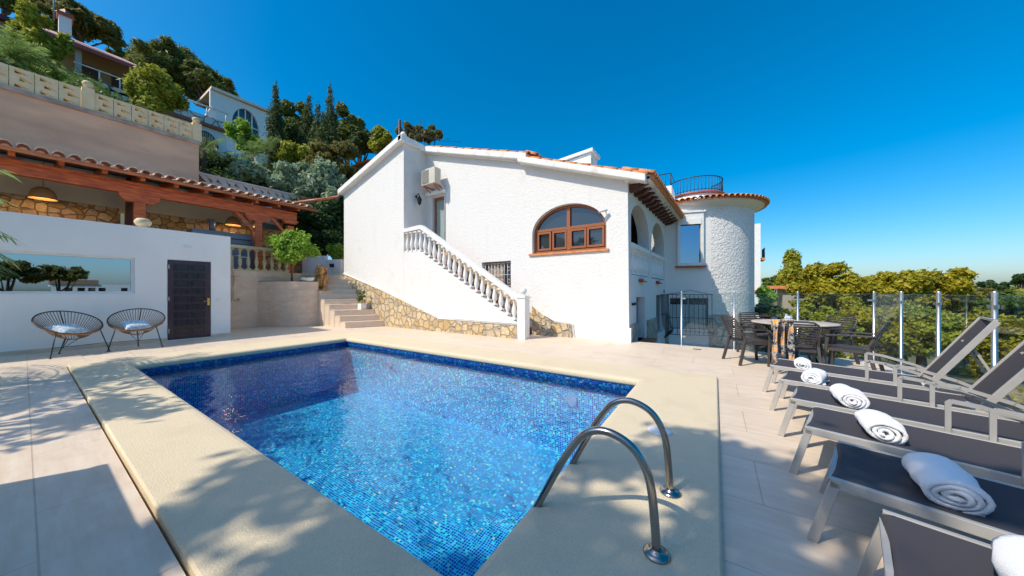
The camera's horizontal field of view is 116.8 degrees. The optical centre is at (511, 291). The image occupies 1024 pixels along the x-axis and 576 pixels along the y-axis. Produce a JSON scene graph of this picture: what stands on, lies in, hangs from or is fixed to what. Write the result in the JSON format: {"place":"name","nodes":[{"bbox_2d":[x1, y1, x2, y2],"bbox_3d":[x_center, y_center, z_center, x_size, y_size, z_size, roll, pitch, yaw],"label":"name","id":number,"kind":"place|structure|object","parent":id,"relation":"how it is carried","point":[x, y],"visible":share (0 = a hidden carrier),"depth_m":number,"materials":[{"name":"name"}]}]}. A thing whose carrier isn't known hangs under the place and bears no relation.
{"place":"outdoors","nodes":[
{"label":"outdoors","id":0,"kind":"place"},
{"bbox_2d":[186,219,252,269],"bbox_3d":[-11.195,-1.792,12.182,1.003,2.085,1.850,0,0,33],"label":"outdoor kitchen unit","id":1,"kind":"object","parent":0,"point":[241,239],"visible":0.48,"depth_m":12.19,"materials":[{"name":"white"}]},
{"bbox_2d":[217,389,572,575],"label":"pool floor","id":2,"kind":"structure","parent":0,"point":[442,496],"depth_m":4.75,"materials":[{"name":"tile"}]},
{"bbox_2d":[142,342,629,455],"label":"pool wall","id":3,"kind":"structure","parent":2,"relation":"on","point":[543,415],"depth_m":6.50,"materials":[{"name":"tile"}]},
{"bbox_2d":[139,342,633,396],"bbox_3d":[-2.369,1.470,4.982,7.580,0.200,3.790,0,0,33],"label":"waterline band","id":4,"kind":"object","parent":3,"relation":"attached to","point":[599,387],"visible":0.4,"depth_m":6.15,"materials":[{"name":"tile"}]},
{"bbox_2d":[0,325,991,575],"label":"deck","id":5,"kind":"structure","parent":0,"point":[72,503],"depth_m":2.27,"materials":[{"name":"tile"}]},
{"bbox_2d":[0,168,26,274],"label":"palm tree","id":6,"kind":"object","parent":5,"relation":"on","point":[2,204],"visible":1,"depth_m":4.69,"materials":[{"name":"green plant"}]},
{"bbox_2d":[31,311,109,358],"bbox_3d":[-9.199,0.850,6.547,0.778,0.907,0.887,0,0,11],"label":"cord chair","id":7,"kind":"object","parent":5,"relation":"on","point":[78,335],"visible":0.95,"depth_m":6.53,"materials":[{"name":"grey"}]},
{"bbox_2d":[44,323,89,335],"bbox_3d":[-9.143,0.780,6.487,0.400,0.170,0.440,24,-3,-7],"label":"cushion","id":8,"kind":"object","parent":7,"relation":"on","point":[68,328],"visible":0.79,"depth_m":6.40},
{"bbox_2d":[0,211,230,355],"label":"wall","id":9,"kind":"structure","parent":5,"relation":"on","point":[103,272],"depth_m":7.45,"materials":[{"name":"paint"}]},
{"bbox_2d":[0,250,134,293],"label":"window","id":10,"kind":"structure","parent":9,"relation":"in","point":[39,273],"depth_m":7.01,"materials":[{"name":"clear glass"}]},
{"bbox_2d":[167,260,209,339],"bbox_3d":[-8.804,0.215,8.619,0.121,2.110,0.830,0,0,33],"label":"panelled door","id":11,"kind":"structure","parent":9,"relation":"in","point":[188,282],"depth_m":8.58,"materials":[{"name":"brown wood"}]},
{"bbox_2d":[106,308,165,351],"bbox_3d":[-8.718,0.850,7.331,0.778,0.907,0.887,0,0,43],"label":"cord chair","id":12,"kind":"object","parent":5,"relation":"on","point":[145,330],"visible":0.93,"depth_m":7.32,"materials":[{"name":"black metal"}]},
{"bbox_2d":[119,320,151,329],"bbox_3d":[-8.662,0.780,7.272,0.400,0.170,0.440,26,11,23],"label":"cushion","id":13,"kind":"object","parent":12,"relation":"on","point":[135,324],"visible":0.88,"depth_m":7.19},
{"bbox_2d":[230,270,300,328],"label":"raised terrace","id":14,"kind":"structure","parent":5,"relation":"on","point":[245,289],"depth_m":11.46,"materials":[{"name":"paint"}]},
{"bbox_2d":[0,154,301,273],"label":"stone back wall","id":15,"kind":"structure","parent":14,"relation":"on","point":[82,203],"depth_m":10.37,"materials":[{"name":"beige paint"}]},
{"bbox_2d":[0,138,317,272],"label":"wooden pergola","id":16,"kind":"object","parent":14,"relation":"on","point":[135,196],"visible":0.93,"depth_m":10.05,"materials":[{"name":"red wood"}]},
{"bbox_2d":[27,186,57,200],"bbox_3d":[-13.449,-3.230,9.036,0.500,1.140,0.500,0,0,33],"label":"pendant lamp","id":17,"kind":"object","parent":16,"relation":"hanging from","point":[42,193],"visible":0.99,"depth_m":8.95,"materials":[{"name":"wicker"}]},
{"bbox_2d":[230,244,288,272],"bbox_3d":[-9.653,-1.210,11.622,0.260,0.920,2.480,0,0,33],"label":"terrace balustrade","id":18,"kind":"object","parent":14,"relation":"on","point":[239,248],"visible":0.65,"depth_m":11.72,"materials":[{"name":"stone"}]},
{"bbox_2d":[302,256,343,274],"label":"garden wall","id":19,"kind":"structure","parent":14,"relation":"on","point":[333,266],"depth_m":14.21,"materials":[{"name":"paint"}]},
{"bbox_2d":[308,229,343,255],"bbox_3d":[-9.120,-1.742,15.281,1.971,2.690,1.645,0,0,33],"label":"evergreen shrub","id":20,"kind":"object","parent":14,"relation":"on","point":[322,239],"visible":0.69,"depth_m":14.92,"materials":[{"name":"green plant"}]},
{"bbox_2d":[325,243,343,258],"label":"garden shrub","id":21,"kind":"object","parent":14,"relation":"on","point":[336,251],"visible":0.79,"depth_m":14.63,"materials":[{"name":"green plant"}]},
{"bbox_2d":[257,281,317,326],"bbox_3d":[-8.487,0.450,11.965,1.370,1.700,1.480,0,0,33],"label":"curved planter","id":22,"kind":"object","parent":5,"relation":"on","point":[287,303],"visible":1,"depth_m":11.71,"materials":[{"name":"paint"}]},
{"bbox_2d":[262,228,320,280],"bbox_3d":[-8.286,-1.228,11.992,1.817,2.281,1.539,0,0,18],"label":"lemon tree","id":23,"kind":"object","parent":22,"relation":"in","point":[291,247],"visible":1,"depth_m":11.60,"materials":[{"name":"green plant"}]},
{"bbox_2d":[301,274,383,327],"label":"garden steps","id":24,"kind":"structure","parent":5,"relation":"on","point":[338,303],"depth_m":12.04,"materials":[{"name":"stone"}]},
{"bbox_2d":[314,264,327,290],"bbox_3d":[-7.665,-0.562,12.641,0.605,1.063,0.936,0,0,-25],"label":"lion statue","id":25,"kind":"object","parent":24,"relation":"on","point":[322,278],"visible":0.72,"depth_m":12.48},
{"bbox_2d":[67,332,722,575],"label":"pool coping","id":26,"kind":"object","parent":5,"relation":"on","point":[218,499],"visible":0.92,"depth_m":2.00,"materials":[{"name":"stone"}]},
{"bbox_2d":[533,397,681,564],"bbox_3d":[0.508,1.555,1.963,0.927,1.691,0.674,0,0,33],"label":"pool ladder","id":27,"kind":"object","parent":26,"relation":"attached to","point":[655,551],"visible":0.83,"depth_m":1.73,"materials":[{"name":"metal"}]},
{"bbox_2d":[404,225,531,339],"bbox_3d":[-1.473,-0.500,10.350,5.080,3.599,1.133,0,0,33],"label":"outdoor staircase","id":28,"kind":"structure","parent":5,"relation":"on","point":[443,285],"depth_m":10.11,"materials":[{"name":"paint"}]},
{"bbox_2d":[721,315,772,365],"bbox_3d":[4.309,0.873,5.781,0.692,0.863,0.633,0,0,9],"label":"dining chair","id":29,"kind":"object","parent":5,"relation":"on","point":[743,339],"visible":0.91,"depth_m":5.75,"materials":[{"name":"grey plastic"}]},
{"bbox_2d":[736,312,788,357],"bbox_3d":[5.148,0.873,6.530,0.633,0.863,0.692,0,0,5],"label":"dining chair","id":30,"kind":"object","parent":5,"relation":"on","point":[758,335],"visible":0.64,"depth_m":6.74,"materials":[{"name":"grey plastic"}]},
{"bbox_2d":[767,321,822,373],"bbox_3d":[4.505,0.873,5.037,0.633,0.863,0.692,0,0,35],"label":"dining chair","id":31,"kind":"object","parent":5,"relation":"on","point":[808,346],"visible":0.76,"depth_m":4.81,"materials":[{"name":"grey plastic"}]},
{"bbox_2d":[771,319,794,361],"bbox_3d":[4.227,0.786,4.925,0.277,0.708,0.215,0,0,33],"label":"scarf","id":32,"kind":"object","parent":31,"relation":"on","point":[790,339],"visible":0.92,"depth_m":4.86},
{"bbox_2d":[751,319,840,362],"bbox_3d":[5.153,0.931,5.780,1.230,0.752,1.230,0,0,33],"label":"dining table","id":33,"kind":"object","parent":5,"relation":"on","point":[766,323],"visible":0.54,"depth_m":5.65,"materials":[{"name":"black metal"}]},
{"bbox_2d":[795,315,859,364],"bbox_3d":[5.909,0.873,5.902,0.692,0.863,0.633,0,0,-7],"label":"dining chair","id":34,"kind":"object","parent":5,"relation":"on","point":[839,341],"visible":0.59,"depth_m":5.77,"materials":[{"name":"grey plastic"}]},
{"bbox_2d":[680,291,1002,387],"bbox_3d":[3.536,0.645,3.807,3.270,1.310,7.118,0,0,33],"label":"glass fence","id":35,"kind":"object","parent":5,"relation":"on","point":[994,306],"visible":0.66,"depth_m":4.96,"materials":[{"name":"silver metal"}]},
{"bbox_2d":[822,321,890,371],"bbox_3d":[5.407,0.873,4.956,0.633,0.863,0.692,0,0,-34],"label":"dining chair","id":36,"kind":"object","parent":5,"relation":"on","point":[834,346],"visible":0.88,"depth_m":4.92,"materials":[{"name":"grey plastic"}]},
{"bbox_2d":[762,317,1023,412],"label":"sun lounger","id":37,"kind":"object","parent":5,"relation":"on","point":[966,341],"visible":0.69,"depth_m":3.34,"materials":[{"name":"grey metal"}]},
{"bbox_2d":[769,340,1023,419],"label":"sun lounger","id":38,"kind":"object","parent":5,"relation":"on","point":[1003,377],"visible":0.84,"depth_m":2.77,"materials":[{"name":"grey metal"}]},
{"bbox_2d":[801,368,829,385],"bbox_3d":[3.246,0.898,3.373,0.319,0.134,0.194,0,0,-38],"label":"rolled towel","id":39,"kind":"object","parent":38,"relation":"on","point":[815,376],"visible":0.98,"depth_m":3.30,"materials":[{"name":"white fabric"}]},
{"bbox_2d":[778,381,1023,446],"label":"sun lounger","id":40,"kind":"object","parent":5,"relation":"on","point":[946,418],"visible":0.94,"depth_m":2.44,"materials":[{"name":"grey metal"}]},
{"bbox_2d":[828,383,869,409],"bbox_3d":[2.903,0.894,2.712,0.216,0.143,0.336,0,0,34],"label":"rolled towel","id":41,"kind":"object","parent":40,"relation":"on","point":[848,396],"visible":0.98,"depth_m":2.62,"materials":[{"name":"white fabric"}]},
{"bbox_2d":[789,405,1023,486],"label":"sun lounger","id":42,"kind":"object","parent":5,"relation":"on","point":[992,458],"visible":0.89,"depth_m":1.99,"materials":[{"name":"grey metal"}]},
{"bbox_2d":[854,409,907,445],"bbox_3d":[2.483,0.894,2.113,0.216,0.143,0.336,0,0,38],"label":"rolled towel","id":43,"kind":"object","parent":42,"relation":"on","point":[882,426],"visible":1,"depth_m":2.03,"materials":[{"name":"white fabric"}]},
{"bbox_2d":[807,440,1023,543],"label":"sun lounger","id":44,"kind":"object","parent":5,"relation":"on","point":[880,477],"visible":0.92,"depth_m":1.53,"materials":[{"name":"grey metal"}]},
{"bbox_2d":[901,452,995,516],"bbox_3d":[2.055,0.891,1.490,0.224,0.148,0.354,0,0,40],"label":"rolled towel","id":45,"kind":"object","parent":44,"relation":"on","point":[943,481],"visible":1,"depth_m":1.41,"materials":[{"name":"white fabric"}]},
{"bbox_2d":[854,509,997,575],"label":"sun lounger","id":46,"kind":"object","parent":5,"relation":"on","point":[902,545],"visible":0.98,"depth_m":1.17,"materials":[{"name":"grey metal"}]},
{"bbox_2d":[991,534,1023,575],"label":"rolled towel","id":47,"kind":"object","parent":46,"relation":"on","point":[1007,559],"visible":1,"depth_m":1.01,"materials":[{"name":"white fabric"}]},
{"bbox_2d":[0,0,1023,574],"label":"sky","id":48,"kind":"structure","parent":0,"point":[878,135],"materials":[{"name":"blue"}]},
{"bbox_2d":[8,83,1023,410],"bbox_3d":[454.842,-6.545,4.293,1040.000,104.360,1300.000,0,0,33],"label":"hillside","id":49,"kind":"structure","parent":0,"point":[860,357],"depth_m":13.53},
{"bbox_2d":[0,0,21,15],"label":"pine tree","id":50,"kind":"object","parent":49,"relation":"on","point":[6,8],"visible":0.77,"depth_m":33.99,"materials":[{"name":"green plant"}]},
{"bbox_2d":[0,25,60,82],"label":"palm tree","id":51,"kind":"object","parent":49,"relation":"on","point":[18,55],"visible":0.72,"depth_m":11.54,"materials":[{"name":"green plant"}]},
{"bbox_2d":[3,0,74,87],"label":"conifer bush","id":52,"kind":"object","parent":49,"relation":"on","point":[32,22],"visible":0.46,"depth_m":12.70,"materials":[{"name":"green plant"}]},
{"bbox_2d":[27,0,129,50],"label":"pine tree","id":53,"kind":"object","parent":49,"relation":"on","point":[88,26],"visible":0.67,"depth_m":39.72,"materials":[{"name":"green plant"}]},
{"bbox_2d":[43,0,141,104],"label":"hill house","id":54,"kind":"structure","parent":49,"relation":"on","point":[108,69],"depth_m":27.99,"materials":[{"name":"beige"}]},
{"bbox_2d":[82,63,123,89],"bbox_3d":[-37.482,-19.253,28.870,0.090,2.000,2.377,0,0,33],"label":"window","id":55,"kind":"structure","parent":54,"relation":"in","point":[115,83],"depth_m":28.54,"materials":[{"name":"brown"}]},
{"bbox_2d":[0,83,200,188],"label":"retaining wall","id":56,"kind":"structure","parent":49,"relation":"on","point":[34,120],"depth_m":10.47,"materials":[{"name":"paint"}]},
{"bbox_2d":[0,62,201,141],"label":"breeze block parapet","id":57,"kind":"structure","parent":56,"relation":"on","point":[85,95],"depth_m":10.52,"materials":[{"name":"concrete"}]},
{"bbox_2d":[116,62,189,126],"bbox_3d":[-15.800,-8.351,13.852,1.996,3.508,2.106,0,0,-17],"label":"conifer bush","id":58,"kind":"object","parent":49,"relation":"on","point":[154,85],"visible":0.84,"depth_m":13.48,"materials":[{"name":"green plant"}]},
{"bbox_2d":[124,35,203,103],"bbox_3d":[-37.233,-21.955,34.384,7.820,10.176,6.756,0,0,33],"label":"pine tree","id":59,"kind":"object","parent":49,"relation":"on","point":[167,55],"visible":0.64,"depth_m":32.09,"materials":[{"name":"green plant"}]},
{"bbox_2d":[163,98,227,178],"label":"terrace house","id":60,"kind":"structure","parent":49,"relation":"on","point":[212,127],"depth_m":24.46,"materials":[{"name":"white paint"}]},
{"bbox_2d":[173,58,240,109],"bbox_3d":[-32.438,-19.586,34.336,5.542,9.074,5.530,0,0,23],"label":"pine tree","id":61,"kind":"object","parent":49,"relation":"on","point":[200,78],"visible":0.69,"depth_m":32.87,"materials":[{"name":"green plant"}]},
{"bbox_2d":[199,137,228,172],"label":"palm tree","id":62,"kind":"object","parent":49,"relation":"on","point":[204,161],"visible":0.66,"depth_m":17.52,"materials":[{"name":"green plant"}]},
{"bbox_2d":[195,86,270,166],"bbox_3d":[-30.476,-15.499,34.581,5.300,9.598,5.050,0,0,33],"label":"arched window house","id":63,"kind":"structure","parent":49,"relation":"on","point":[236,107],"depth_m":32.92,"materials":[{"name":"white paint"}]},
{"bbox_2d":[232,109,257,136],"bbox_3d":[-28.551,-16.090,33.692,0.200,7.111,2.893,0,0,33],"label":"arched window","id":64,"kind":"structure","parent":63,"relation":"in","point":[242,113],"depth_m":33.84,"materials":[{"name":"blue glass"}]},
{"bbox_2d":[199,151,272,188],"bbox_3d":[-16.570,-7.307,18.745,4.472,2.331,1.746,0,0,-12],"label":"clipped hedge","id":65,"kind":"object","parent":49,"relation":"on","point":[212,163],"visible":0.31,"depth_m":18.36,"materials":[{"name":"green plant"}]},
{"bbox_2d":[222,117,263,156],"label":"magnolia tree","id":66,"kind":"object","parent":49,"relation":"on","point":[244,127],"visible":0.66,"depth_m":21.62,"materials":[{"name":"green plant"}]},
{"bbox_2d":[1,46,500,262],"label":"hillside scrub","id":67,"kind":"object","parent":49,"relation":"on","point":[74,79],"visible":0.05,"depth_m":17.96,"materials":[{"name":"green plant"}]},
{"bbox_2d":[229,136,273,168],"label":"palm tree","id":68,"kind":"object","parent":49,"relation":"on","point":[252,155],"visible":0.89,"depth_m":19.89,"materials":[{"name":"green plant"}]},
{"bbox_2d":[199,172,315,229],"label":"tiled roof","id":69,"kind":"structure","parent":49,"relation":"on","point":[249,187],"depth_m":14.86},
{"bbox_2d":[244,135,280,169],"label":"palm tree","id":70,"kind":"object","parent":49,"relation":"on","point":[269,154],"visible":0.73,"depth_m":20.84,"materials":[{"name":"green plant"}]},
{"bbox_2d":[262,80,291,172],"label":"cypress tree","id":71,"kind":"object","parent":49,"relation":"on","point":[274,125],"visible":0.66,"depth_m":21.30,"materials":[{"name":"green plant"}]},
{"bbox_2d":[229,155,339,198],"bbox_3d":[-12.035,-5.427,16.718,3.808,3.576,4.422,0,0,33],"label":"oleander bush","id":72,"kind":"object","parent":49,"relation":"on","point":[253,171],"visible":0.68,"depth_m":16.25,"materials":[{"name":"green plant"}]},
{"bbox_2d":[271,140,311,163],"bbox_3d":[-14.847,-8.046,21.788,3.658,4.512,3.573,0,0,-17],"label":"olive shrub","id":73,"kind":"object","parent":49,"relation":"on","point":[290,152],"visible":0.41,"depth_m":20.81,"materials":[{"name":"green plant"}]},
{"bbox_2d":[279,98,305,129],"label":"pine tree","id":74,"kind":"object","parent":49,"relation":"on","point":[289,109],"visible":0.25,"depth_m":28.16,"materials":[{"name":"green plant"}]},
{"bbox_2d":[282,121,308,146],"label":"cedar tree","id":75,"kind":"object","parent":49,"relation":"on","point":[293,133],"visible":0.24,"depth_m":22.40,"materials":[{"name":"green plant"}]},
{"bbox_2d":[297,93,313,145],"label":"cypress tree","id":76,"kind":"object","parent":49,"relation":"on","point":[308,116],"visible":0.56,"depth_m":22.74,"materials":[{"name":"green plant"}]},
{"bbox_2d":[277,196,343,239],"bbox_3d":[-10.293,-2.473,16.094,3.240,4.961,3.390,0,0,33],"label":"evergreen shrub","id":77,"kind":"object","parent":49,"relation":"on","point":[323,217],"visible":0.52,"depth_m":15.54,"materials":[{"name":"green plant"}]},
{"bbox_2d":[304,101,322,141],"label":"cypress tree","id":78,"kind":"object","parent":49,"relation":"on","point":[317,124],"visible":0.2,"depth_m":21.62,"materials":[{"name":"green plant"}]},
{"bbox_2d":[289,156,347,202],"bbox_3d":[-10.521,-5.047,17.479,2.839,4.815,2.464,0,0,-4],"label":"oleander bush","id":79,"kind":"object","parent":49,"relation":"on","point":[326,167],"visible":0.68,"depth_m":16.85,"materials":[{"name":"green plant"}]},
{"bbox_2d":[299,138,361,179],"bbox_3d":[-11.815,-7.074,20.895,3.866,5.293,4.173,0,0,-34],"label":"olive shrub","id":80,"kind":"object","parent":49,"relation":"on","point":[345,150],"visible":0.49,"depth_m":19.87,"materials":[{"name":"green plant"}]},
{"bbox_2d":[322,83,340,159],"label":"cypress tree","id":81,"kind":"object","parent":49,"relation":"on","point":[332,117],"visible":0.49,"depth_m":21.34,"materials":[{"name":"green plant"}]},
{"bbox_2d":[334,101,365,163],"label":"pine tree","id":82,"kind":"object","parent":49,"relation":"on","point":[349,124],"visible":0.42,"depth_m":27.40,"materials":[{"name":"green plant"}]},
{"bbox_2d":[342,129,374,163],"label":"pine tree","id":83,"kind":"object","parent":49,"relation":"on","point":[360,139],"visible":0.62,"depth_m":26.61,"materials":[{"name":"green plant"}]},
{"bbox_2d":[367,124,392,155],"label":"broadleaf tree","id":84,"kind":"object","parent":49,"relation":"on","point":[379,133],"visible":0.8,"depth_m":25.56,"materials":[{"name":"green plant"}]},
{"bbox_2d":[414,124,442,145],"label":"broadleaf tree","id":85,"kind":"object","parent":49,"relation":"on","point":[429,131],"visible":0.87,"depth_m":23.76,"materials":[{"name":"green plant"}]},
{"bbox_2d":[338,132,769,350],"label":"white house","id":86,"kind":"structure","parent":49,"relation":"on","point":[639,256],"depth_m":10.87,"materials":[{"name":"paint"}]},
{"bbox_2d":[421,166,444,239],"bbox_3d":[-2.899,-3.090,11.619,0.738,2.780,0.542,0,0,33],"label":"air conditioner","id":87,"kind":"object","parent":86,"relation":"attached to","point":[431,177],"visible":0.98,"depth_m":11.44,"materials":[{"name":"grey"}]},
{"bbox_2d":[435,197,443,252],"bbox_3d":[-2.692,-2.525,11.966,0.630,2.070,0.060,0,0,33],"label":"landing door","id":88,"kind":"structure","parent":86,"relation":"in","point":[439,203],"depth_m":12.01,"materials":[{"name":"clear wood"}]},
{"bbox_2d":[484,261,510,286],"bbox_3d":[-0.447,-0.565,10.558,1.150,0.850,0.155,0,0,33],"label":"small window","id":89,"kind":"structure","parent":86,"relation":"in","point":[502,271],"depth_m":10.48,"materials":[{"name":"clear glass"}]},
{"bbox_2d":[534,204,605,253],"bbox_3d":[1.666,-1.845,9.202,2.270,1.370,0.105,0,0,33],"label":"arched window","id":90,"kind":"structure","parent":86,"relation":"in","point":[575,227],"depth_m":9.16,"materials":[{"name":"orange wood"}]},
{"bbox_2d":[656,290,673,337],"bbox_3d":[5.547,0.765,11.623,0.612,1.690,1.551,0,0,33],"label":"side window","id":91,"kind":"structure","parent":86,"relation":"in","point":[663,307],"depth_m":11.70,"materials":[{"name":"glass"}]},
{"bbox_2d":[666,290,713,335],"bbox_3d":[6.838,0.796,12.177,1.600,1.728,0.498,0,0,17],"label":"lower window","id":92,"kind":"structure","parent":86,"relation":"in","point":[695,310],"depth_m":12.30,"materials":[{"name":"clear glass"}]},
{"bbox_2d":[677,209,705,265],"bbox_3d":[6.917,-2.065,12.225,1.000,2.130,0.260,0,0,17],"label":"tower window","id":93,"kind":"structure","parent":86,"relation":"in","point":[690,229],"depth_m":12.21,"materials":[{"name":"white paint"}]},
{"bbox_2d":[754,223,764,317],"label":"white block house","id":94,"kind":"structure","parent":49,"relation":"on","point":[758,259],"depth_m":27.06,"materials":[{"name":"paint"}]},
{"bbox_2d":[755,285,777,305],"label":"vine shrub","id":95,"kind":"object","parent":49,"relation":"on","point":[765,295],"visible":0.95,"depth_m":16.84,"materials":[{"name":"green plant"}]},
{"bbox_2d":[754,303,788,351],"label":"bushy tree","id":96,"kind":"object","parent":49,"relation":"on","point":[766,311],"visible":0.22,"depth_m":13.26,"materials":[{"name":"green plant"}]},
{"bbox_2d":[759,286,808,315],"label":"garden shed","id":97,"kind":"structure","parent":49,"relation":"on","point":[784,297],"depth_m":18.95,"materials":[{"name":"beige"}]},
{"bbox_2d":[773,248,804,290],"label":"bushy tree","id":98,"kind":"object","parent":49,"relation":"on","point":[791,270],"visible":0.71,"depth_m":20.91,"materials":[{"name":"green plant"}]},
{"bbox_2d":[774,301,863,358],"bbox_3d":[12.068,1.691,12.596,2.779,2.633,2.757,0,0,33],"label":"bushy tree","id":99,"kind":"object","parent":49,"relation":"on","point":[823,313],"visible":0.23,"depth_m":12.27,"materials":[{"name":"green plant"}]},
{"bbox_2d":[785,260,861,312],"bbox_3d":[17.091,0.718,17.252,2.900,4.911,2.866,0,0,-34],"label":"bushy tree","id":100,"kind":"object","parent":49,"relation":"on","point":[820,285],"visible":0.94,"depth_m":16.83,"materials":[{"name":"green plant"}]},
{"bbox_2d":[837,271,891,308],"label":"bushy tree","id":101,"kind":"object","parent":49,"relation":"on","point":[867,287],"visible":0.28,"depth_m":17.35,"materials":[{"name":"green plant"}]},
{"bbox_2d":[839,299,923,360],"bbox_3d":[13.708,1.747,11.982,2.336,2.893,2.728,0,0,33],"label":"bushy tree","id":102,"kind":"object","parent":49,"relation":"on","point":[888,344],"visible":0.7,"depth_m":11.56,"materials":[{"name":"green plant"}]},
{"bbox_2d":[864,269,937,309],"bbox_3d":[20.877,1.163,17.087,2.987,4.788,2.530,0,0,33],"label":"bushy tree","id":103,"kind":"object","parent":49,"relation":"on","point":[909,281],"visible":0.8,"depth_m":16.52,"materials":[{"name":"green plant"}]},
{"bbox_2d":[891,300,969,372],"bbox_3d":[14.889,1.812,11.631,2.410,3.014,2.491,0,0,33],"label":"bushy tree","id":104,"kind":"object","parent":49,"relation":"on","point":[922,322],"visible":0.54,"depth_m":11.03,"materials":[{"name":"green plant"}]},
{"bbox_2d":[916,267,979,310],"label":"bushy tree","id":105,"kind":"object","parent":49,"relation":"on","point":[952,285],"visible":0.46,"depth_m":16.75,"materials":[{"name":"green plant"}]},
{"bbox_2d":[946,280,986,315],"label":"bushy tree","id":106,"kind":"object","parent":49,"relation":"on","point":[969,300],"visible":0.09,"depth_m":17.49,"materials":[{"name":"green plant"}]},
{"bbox_2d":[942,306,1023,377],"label":"bushy tree","id":107,"kind":"object","parent":49,"relation":"on","point":[967,365],"visible":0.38,"depth_m":11.44,"materials":[{"name":"green plant"}]},
{"bbox_2d":[975,279,1010,301],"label":"tree","id":108,"kind":"object","parent":49,"relation":"on","point":[988,283],"visible":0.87,"depth_m":59.30,"materials":[{"name":"green plant"}]},
{"bbox_2d":[971,289,1023,337],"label":"bushy tree","id":109,"kind":"object","parent":49,"relation":"on","point":[1011,302],"visible":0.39,"depth_m":15.96,"materials":[{"name":"green plant"}]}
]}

